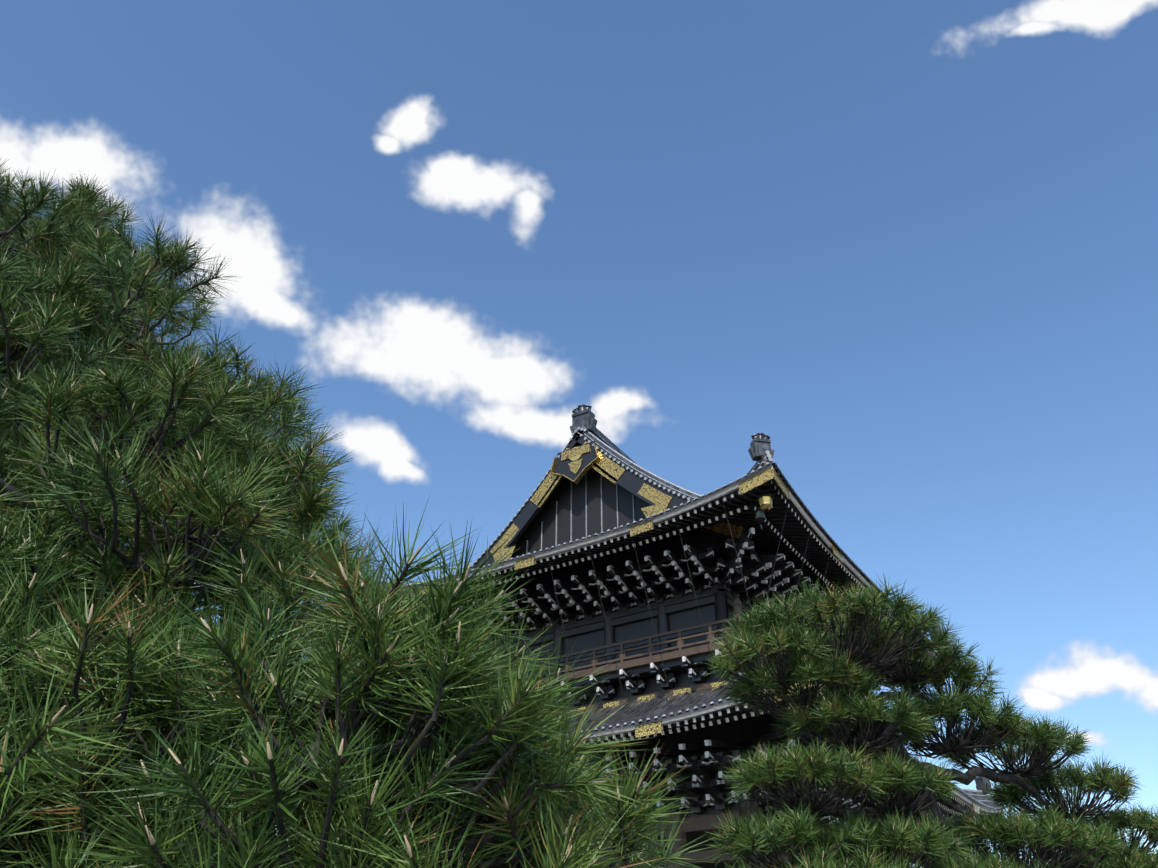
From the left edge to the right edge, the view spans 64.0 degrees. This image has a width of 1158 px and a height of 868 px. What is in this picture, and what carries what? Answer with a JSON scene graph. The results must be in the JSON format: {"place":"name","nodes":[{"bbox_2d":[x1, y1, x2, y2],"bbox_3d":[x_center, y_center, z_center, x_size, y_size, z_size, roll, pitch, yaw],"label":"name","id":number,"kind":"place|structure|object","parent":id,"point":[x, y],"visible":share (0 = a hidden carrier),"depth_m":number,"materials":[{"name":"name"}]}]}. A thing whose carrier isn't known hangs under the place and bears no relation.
{"place":"outdoors","nodes":[
{"label":"outdoors","id":0,"kind":"place"},
{"bbox_2d":[0,154,731,867],"bbox_3d":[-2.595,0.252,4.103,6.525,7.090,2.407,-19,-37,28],"label":"pine tree","id":1,"kind":"object","parent":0,"point":[150,716],"visible":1,"depth_m":2.03,"materials":[{"name":"green plant"}]},
{"bbox_2d":[0,0,1157,866],"label":"sky","id":2,"kind":"structure","parent":0,"point":[909,248],"materials":[{"name":"blue"}]},
{"bbox_2d":[359,404,1004,867],"bbox_3d":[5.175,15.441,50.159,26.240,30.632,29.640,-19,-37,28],"label":"temple building","id":3,"kind":"structure","parent":0,"point":[643,574],"depth_m":41.87,"materials":[{"name":"wood"}]},
{"bbox_2d":[704,573,1157,867],"bbox_3d":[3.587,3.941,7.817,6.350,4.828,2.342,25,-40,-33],"label":"pine tree","id":4,"kind":"object","parent":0,"point":[923,833],"visible":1,"depth_m":7.60,"materials":[{"name":"green plant"}]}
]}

